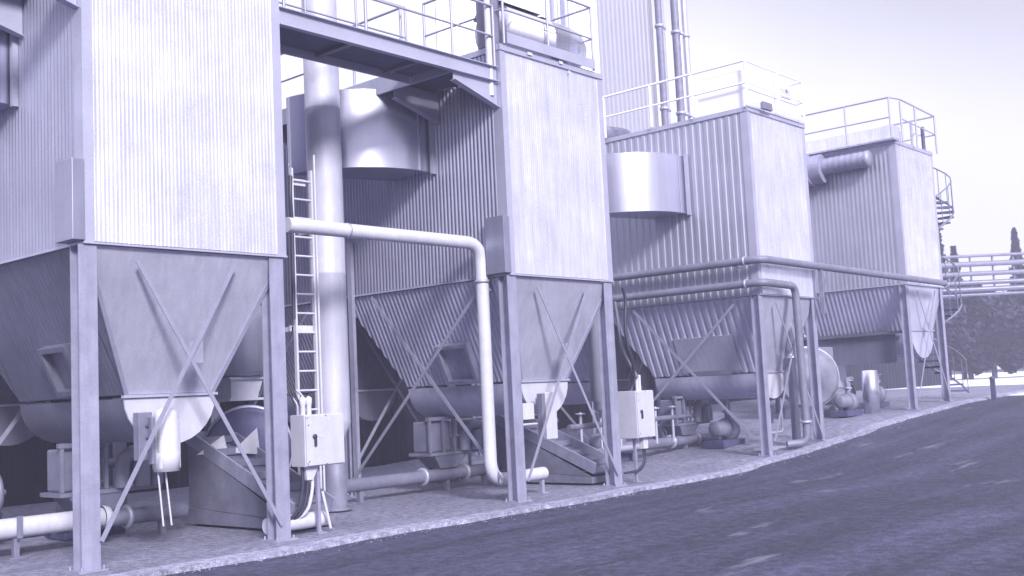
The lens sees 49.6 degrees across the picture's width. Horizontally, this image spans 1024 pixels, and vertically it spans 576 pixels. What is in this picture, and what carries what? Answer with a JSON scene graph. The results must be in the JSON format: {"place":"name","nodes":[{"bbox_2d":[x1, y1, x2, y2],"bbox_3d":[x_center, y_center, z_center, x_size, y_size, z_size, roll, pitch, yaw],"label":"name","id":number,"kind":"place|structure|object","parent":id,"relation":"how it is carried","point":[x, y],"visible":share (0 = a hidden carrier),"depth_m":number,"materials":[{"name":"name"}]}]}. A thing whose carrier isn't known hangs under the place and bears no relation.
{"place":"outdoors","nodes":[
{"label":"outdoors","id":0,"kind":"place"},
{"bbox_2d":[164,368,1023,575],"bbox_3d":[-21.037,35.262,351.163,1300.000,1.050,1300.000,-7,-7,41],"label":"ground","id":1,"kind":"structure","parent":0,"point":[936,494],"depth_m":13.85,"materials":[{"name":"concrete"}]},
{"bbox_2d":[409,0,599,72],"bbox_3d":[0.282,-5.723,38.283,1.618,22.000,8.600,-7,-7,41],"label":"process building","id":2,"kind":"structure","parent":1,"relation":"on","point":[464,39],"depth_m":36.03,"materials":[{"name":"white metal"}]},
{"bbox_2d":[0,384,1023,575],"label":"concrete pad","id":3,"kind":"object","parent":1,"relation":"on","point":[390,507],"visible":0.37,"depth_m":19.00,"materials":[{"name":"grey concrete"}]},
{"bbox_2d":[0,475,5,512],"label":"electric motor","id":4,"kind":"object","parent":3,"relation":"on","point":[2,491],"visible":1,"depth_m":14.41,"materials":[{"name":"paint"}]},
{"bbox_2d":[0,505,112,559],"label":"pipe","id":5,"kind":"object","parent":3,"relation":"on","point":[14,530],"visible":0.64,"depth_m":13.86,"materials":[{"name":"white metal"}]},
{"bbox_2d":[53,458,124,540],"bbox_3d":[-5.964,2.998,15.874,0.549,1.059,1.164,-7,-7,41],"label":"pump unit","id":6,"kind":"object","parent":3,"relation":"on","point":[69,535],"visible":0.14,"depth_m":15.75,"materials":[{"name":"metal"}]},
{"bbox_2d":[0,442,187,541],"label":"airlock blower","id":7,"kind":"object","parent":3,"relation":"on","point":[59,473],"visible":0.61,"depth_m":14.98,"materials":[{"name":"paint"}]},
{"bbox_2d":[0,0,297,574],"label":"filter silo","id":8,"kind":"object","parent":3,"relation":"on","point":[142,225],"visible":0.9,"depth_m":13.59,"materials":[{"name":"paint"}]},
{"bbox_2d":[0,0,78,38],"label":"side walkway","id":9,"kind":"structure","parent":8,"relation":"attached to","point":[11,17],"depth_m":13.63,"materials":[{"name":"metal"}]},
{"bbox_2d":[133,407,180,525],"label":"screw drive","id":10,"kind":"structure","parent":8,"relation":"attached to","point":[163,454],"depth_m":13.26,"materials":[{"name":"white paint"}]},
{"bbox_2d":[204,306,263,430],"bbox_3d":[-4.343,1.963,17.590,1.040,3.300,1.040,-7,-7,41],"label":"dust cyclone","id":11,"kind":"object","parent":3,"relation":"on","point":[239,381],"visible":0.41,"depth_m":17.35,"materials":[{"name":"white paint"}]},
{"bbox_2d":[197,405,291,477],"bbox_3d":[-4.214,2.676,17.052,1.160,1.730,1.680,-7,-7,41],"label":"fan housing","id":12,"kind":"object","parent":3,"relation":"on","point":[246,422],"visible":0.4,"depth_m":17.10,"materials":[{"name":"metal"}]},
{"bbox_2d":[184,419,335,528],"bbox_3d":[-3.823,2.666,16.198,2.945,1.513,0.820,-7,-7,41],"label":"waste skip","id":13,"kind":"object","parent":3,"relation":"on","point":[219,495],"visible":0.56,"depth_m":16.07,"materials":[{"name":"paint"}]},
{"bbox_2d":[262,510,326,534],"bbox_3d":[-2.878,3.109,14.703,0.209,0.209,0.910,-7,-7,41],"label":"pipe","id":14,"kind":"object","parent":3,"relation":"on","point":[307,520],"visible":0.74,"depth_m":14.73,"materials":[{"name":"white metal"}]},
{"bbox_2d":[285,155,325,490],"bbox_3d":[-3.280,0.693,17.035,0.569,5.580,0.617,-7,-7,41],"label":"access ladder","id":15,"kind":"object","parent":3,"relation":"on","point":[297,329],"visible":0.73,"depth_m":17.04,"materials":[{"name":"white metal"}]},
{"bbox_2d":[286,369,344,533],"bbox_3d":[-2.658,2.144,14.799,0.388,2.253,0.828,-7,-7,41],"label":"control box","id":16,"kind":"object","parent":3,"relation":"on","point":[317,441],"visible":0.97,"depth_m":14.70,"materials":[{"name":"paint"}]},
{"bbox_2d":[305,414,344,465],"bbox_3d":[-2.481,2.019,14.761,0.049,0.657,0.636,-7,-7,41],"label":"door","id":17,"kind":"structure","parent":16,"relation":"in","point":[324,433],"depth_m":14.75,"materials":[{"name":"paint"}]},
{"bbox_2d":[301,0,351,511],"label":"exhaust pipe","id":18,"kind":"object","parent":3,"relation":"on","point":[322,113],"visible":0.75,"depth_m":17.65,"materials":[{"name":"metal"}]},
{"bbox_2d":[285,217,548,493],"bbox_3d":[-1.233,1.258,17.128,0.443,4.310,5.379,-7,-7,41],"label":"transfer pipe","id":19,"kind":"object","parent":3,"relation":"on","point":[475,247],"visible":0.94,"depth_m":17.86,"materials":[{"name":"white metal"}]},
{"bbox_2d":[211,0,626,502],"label":"filter silo","id":20,"kind":"object","parent":3,"relation":"on","point":[515,184],"visible":0.65,"depth_m":19.16,"materials":[{"name":"paint"}]},
{"bbox_2d":[279,0,498,87],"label":"bridge walkway","id":21,"kind":"structure","parent":20,"relation":"attached to","point":[310,37],"depth_m":16.78,"materials":[{"name":"metal"}]},
{"bbox_2d":[280,8,499,144],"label":"side walkway","id":22,"kind":"structure","parent":20,"relation":"attached to","point":[417,95],"depth_m":18.59,"materials":[{"name":"metal"}]},
{"bbox_2d":[522,392,557,439],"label":"screw drive","id":23,"kind":"structure","parent":20,"relation":"attached to","point":[544,399],"depth_m":18.60,"materials":[{"name":"paint"}]},
{"bbox_2d":[347,416,499,502],"bbox_3d":[-1.697,3.036,20.005,0.770,1.360,4.100,-7,-7,41],"label":"airlock blower","id":24,"kind":"object","parent":3,"relation":"on","point":[431,440],"visible":0.86,"depth_m":20.30,"materials":[{"name":"paint"}]},
{"bbox_2d":[0,337,940,506],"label":"machinery","id":25,"kind":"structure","parent":3,"relation":"on","point":[23,469],"depth_m":28.97,"materials":[{"name":"metal"}]},
{"bbox_2d":[436,414,537,477],"bbox_3d":[-0.477,3.180,22.259,0.060,1.175,3.100,-7,-7,41],"label":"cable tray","id":26,"kind":"object","parent":3,"relation":"on","point":[469,454],"visible":0.21,"depth_m":21.81,"materials":[{"name":"grey metal"}]},
{"bbox_2d":[481,415,605,483],"bbox_3d":[0.631,2.920,21.223,2.945,1.513,0.820,-7,-7,41],"label":"inclined conveyor","id":27,"kind":"object","parent":3,"relation":"on","point":[581,462],"visible":0.5,"depth_m":20.76,"materials":[{"name":"metal"}]},
{"bbox_2d":[103,390,1023,575],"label":"pad edge","id":28,"kind":"object","parent":3,"relation":"on","point":[163,570],"visible":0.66,"depth_m":16.15,"materials":[{"name":"concrete"}]},
{"bbox_2d":[557,444,638,458],"bbox_3d":[1.825,3.486,22.276,0.158,0.528,2.800,-7,-7,41],"label":"pipe","id":29,"kind":"object","parent":3,"relation":"on","point":[627,448],"visible":0.1,"depth_m":22.80,"materials":[{"name":"metal"}]},
{"bbox_2d":[589,433,632,461],"bbox_3d":[2.253,3.314,25.191,0.622,1.272,1.394,-7,-7,41],"label":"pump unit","id":30,"kind":"object","parent":3,"relation":"on","point":[594,440],"visible":0.09,"depth_m":24.78,"materials":[{"name":"metal"}]},
{"bbox_2d":[613,302,655,482],"bbox_3d":[2.174,1.902,20.360,0.550,3.305,0.782,-7,-7,41],"label":"control box","id":31,"kind":"object","parent":3,"relation":"on","point":[636,414],"visible":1,"depth_m":20.24,"materials":[{"name":"paint"}]},
{"bbox_2d":[621,287,634,375],"bbox_3d":[2.146,0.793,20.242,0.098,1.626,0.396,-5,-6,24],"label":"power cable","id":32,"kind":"object","parent":31,"relation":"attached to","point":[626,333],"visible":1,"depth_m":20.13,"materials":[{"name":"grey rubber"}]},
{"bbox_2d":[636,391,655,437],"bbox_3d":[2.459,2.302,20.243,0.049,0.836,0.526,-7,-7,41],"label":"door","id":33,"kind":"structure","parent":31,"relation":"in","point":[644,399],"depth_m":20.23,"materials":[{"name":"paint"}]},
{"bbox_2d":[471,59,827,456],"bbox_3d":[2.376,-0.279,27.222,8.940,8.691,4.637,-7,-7,41],"label":"filter silo","id":34,"kind":"object","parent":3,"relation":"on","point":[723,175],"visible":0.62,"depth_m":25.19,"materials":[{"name":"paint"}]},
{"bbox_2d":[612,278,811,447],"bbox_3d":[2.858,2.056,26.851,8.569,3.713,1.704,-7,-7,41],"label":"service pipe","id":35,"kind":"object","parent":34,"relation":"attached to","point":[806,421],"visible":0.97,"depth_m":24.56,"materials":[{"name":"metal"}]},
{"bbox_2d":[613,255,947,313],"bbox_3d":[6.300,0.173,27.247,6.662,1.229,13.675,-30,-28,79],"label":"service pipe","id":36,"kind":"object","parent":34,"relation":"attached to","point":[736,263],"visible":0.88,"depth_m":25.65,"materials":[{"name":"metal"}]},
{"bbox_2d":[654,0,668,125],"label":"riser pipe","id":37,"kind":"object","parent":3,"relation":"on","point":[659,27],"visible":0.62,"depth_m":45.75,"materials":[{"name":"metal"}]},
{"bbox_2d":[661,0,670,123],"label":"riser pipe","id":38,"kind":"object","parent":3,"relation":"on","point":[664,29],"visible":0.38,"depth_m":46.06,"materials":[{"name":"grey metal"}]},
{"bbox_2d":[621,396,718,459],"bbox_3d":[3.667,3.243,26.071,0.770,1.360,4.100,-7,-7,41],"label":"airlock blower","id":39,"kind":"object","parent":3,"relation":"on","point":[686,434],"visible":0.83,"depth_m":26.41,"materials":[{"name":"paint"}]},
{"bbox_2d":[567,405,693,447],"bbox_3d":[2.790,3.132,24.916,0.219,0.850,4.801,-7,-7,41],"label":"valve manifold","id":40,"kind":"object","parent":39,"relation":"attached to","point":[581,426],"visible":0.48,"depth_m":25.45,"materials":[{"name":"paint"}]},
{"bbox_2d":[670,0,685,121],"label":"riser pipe","id":41,"kind":"object","parent":3,"relation":"on","point":[675,34],"visible":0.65,"depth_m":46.70,"materials":[{"name":"metal"}]},
{"bbox_2d":[678,0,688,119],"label":"riser pipe","id":42,"kind":"object","parent":3,"relation":"on","point":[683,58],"visible":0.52,"depth_m":46.97,"materials":[{"name":"grey metal"}]},
{"bbox_2d":[681,0,694,118],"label":"riser pipe","id":43,"kind":"object","parent":3,"relation":"on","point":[686,36],"visible":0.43,"depth_m":47.32,"materials":[{"name":"grey metal"}]},
{"bbox_2d":[704,399,744,447],"bbox_3d":[5.043,3.192,26.392,0.584,1.167,0.990,-7,-7,41],"label":"pump unit","id":44,"kind":"object","parent":3,"relation":"on","point":[726,428],"visible":0.89,"depth_m":26.19,"materials":[{"name":"metal"}]},
{"bbox_2d":[754,398,785,450],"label":"screw drive","id":45,"kind":"structure","parent":3,"relation":"on","point":[772,401],"depth_m":25.25,"materials":[{"name":"paint"}]},
{"bbox_2d":[786,322,800,439],"bbox_3d":[6.435,2.061,25.416,0.239,3.120,0.239,-7,-7,41],"label":"riser tube","id":46,"kind":"object","parent":3,"relation":"on","point":[794,406],"visible":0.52,"depth_m":25.31,"materials":[{"name":"grey metal"}]},
{"bbox_2d":[777,346,845,418],"bbox_3d":[8.886,2.747,31.589,1.614,2.170,3.567,-7,-7,41],"label":"fan housing","id":47,"kind":"object","parent":3,"relation":"on","point":[833,375],"visible":0.35,"depth_m":30.56,"materials":[{"name":"paint"}]},
{"bbox_2d":[692,96,952,413],"bbox_3d":[8.310,-0.543,34.288,8.970,8.720,3.694,-7,-7,41],"label":"filter silo","id":48,"kind":"object","parent":3,"relation":"on","point":[873,206],"visible":0.56,"depth_m":31.73,"materials":[{"name":"grey metal"}]},
{"bbox_2d":[825,387,844,410],"bbox_3d":[9.476,3.189,32.381,0.850,0.780,0.562,1,-7,-37],"label":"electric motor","id":49,"kind":"object","parent":3,"relation":"on","point":[840,391],"visible":0.2,"depth_m":32.11,"materials":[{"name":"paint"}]},
{"bbox_2d":[830,376,861,416],"bbox_3d":[9.145,2.948,30.166,0.549,1.059,1.164,-7,-7,41],"label":"pump unit","id":50,"kind":"object","parent":3,"relation":"on","point":[847,401],"visible":1,"depth_m":29.88,"materials":[{"name":"metal"}]},
{"bbox_2d":[850,383,855,394],"bbox_3d":[10.078,3.232,33.795,0.605,0.900,0.950,-7,-7,41],"label":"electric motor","id":51,"kind":"object","parent":3,"relation":"on","point":[853,390],"visible":0.06,"depth_m":33.81,"materials":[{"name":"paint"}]},
{"bbox_2d":[861,370,880,413],"bbox_3d":[9.930,2.898,30.634,0.437,1.250,0.437,-7,-7,41],"label":"riser tube","id":52,"kind":"object","parent":3,"relation":"on","point":[870,391],"visible":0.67,"depth_m":30.46,"materials":[{"name":"silver metal"}]},
{"bbox_2d":[860,374,889,407],"bbox_3d":[10.550,2.941,32.221,0.549,1.060,0.900,-7,-7,41],"label":"pump unit","id":53,"kind":"object","parent":3,"relation":"on","point":[882,393],"visible":0.25,"depth_m":32.17,"materials":[{"name":"metal"}]},
{"bbox_2d":[900,132,968,392],"bbox_3d":[13.073,-0.769,34.382,1.488,8.378,1.490,-7,-7,41],"label":"spiral stair","id":54,"kind":"object","parent":3,"relation":"on","point":[940,225],"visible":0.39,"depth_m":34.20,"materials":[{"name":"metal"}]},
{"bbox_2d":[34,394,1006,575],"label":"grit","id":55,"kind":"object","parent":1,"relation":"on","point":[568,505],"visible":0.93,"depth_m":17.32,"materials":[{"name":"gravel"}]},
{"bbox_2d":[596,0,658,132],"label":"ribbed tower","id":56,"kind":"structure","parent":1,"relation":"on","point":[626,46],"depth_m":44.64,"materials":[{"name":"white metal"}]},
{"bbox_2d":[989,376,996,399],"bbox_3d":[14.139,2.977,32.516,0.500,0.785,0.600,-7,-7,41],"label":"short post","id":57,"kind":"object","parent":1,"relation":"on","point":[993,388],"visible":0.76,"depth_m":32.49,"materials":[{"name":"metal"}]},
{"bbox_2d":[587,282,617,447],"bbox_3d":[1.823,0.306,23.174,0.566,7.000,0.566,-7,-7,41],"label":"exhaust pipe","id":58,"kind":"object","parent":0,"point":[594,368],"visible":0.2,"depth_m":22.86,"materials":[{"name":"metal"}]},
{"bbox_2d":[279,0,1023,368],"label":"sky","id":59,"kind":"structure","parent":0,"point":[959,62],"materials":[{"name":"white"}]},
{"bbox_2d":[885,371,1023,395],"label":"yard","id":60,"kind":"structure","parent":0,"point":[1003,378],"depth_m":69.41,"materials":[{"name":"grey concrete"}]},
{"bbox_2d":[933,309,959,365],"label":"broadleaf tree","id":61,"kind":"object","parent":60,"relation":"on","point":[950,336],"visible":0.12,"depth_m":80.80,"materials":[{"name":"green plant"}]},
{"bbox_2d":[938,222,965,376],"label":"conifer tree","id":62,"kind":"object","parent":60,"relation":"on","point":[951,369],"visible":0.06,"depth_m":88.50,"materials":[{"name":"green plant"}]},
{"bbox_2d":[949,245,966,378],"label":"conifer tree","id":63,"kind":"object","parent":60,"relation":"on","point":[953,251],"visible":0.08,"depth_m":88.70,"materials":[{"name":"green plant"}]},
{"bbox_2d":[943,278,1013,379],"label":"broadleaf tree","id":64,"kind":"object","parent":60,"relation":"on","point":[974,351],"visible":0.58,"depth_m":81.20,"materials":[{"name":"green plant"}]},
{"bbox_2d":[941,252,1023,297],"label":"pipe rack","id":65,"kind":"object","parent":60,"relation":"on","point":[993,273],"visible":0.42,"depth_m":73.86,"materials":[{"name":"metal"}]},
{"bbox_2d":[963,290,1023,377],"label":"broadleaf tree","id":66,"kind":"object","parent":60,"relation":"on","point":[996,310],"visible":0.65,"depth_m":81.51,"materials":[{"name":"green plant"}]},
{"bbox_2d":[997,290,1023,366],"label":"broadleaf tree","id":67,"kind":"object","parent":60,"relation":"on","point":[1020,343],"visible":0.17,"depth_m":83.71,"materials":[{"name":"green plant"}]},
{"bbox_2d":[1007,227,1023,368],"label":"conifer tree","id":68,"kind":"object","parent":60,"relation":"on","point":[1015,244],"visible":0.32,"depth_m":88.76,"materials":[{"name":"green plant"}]}
]}

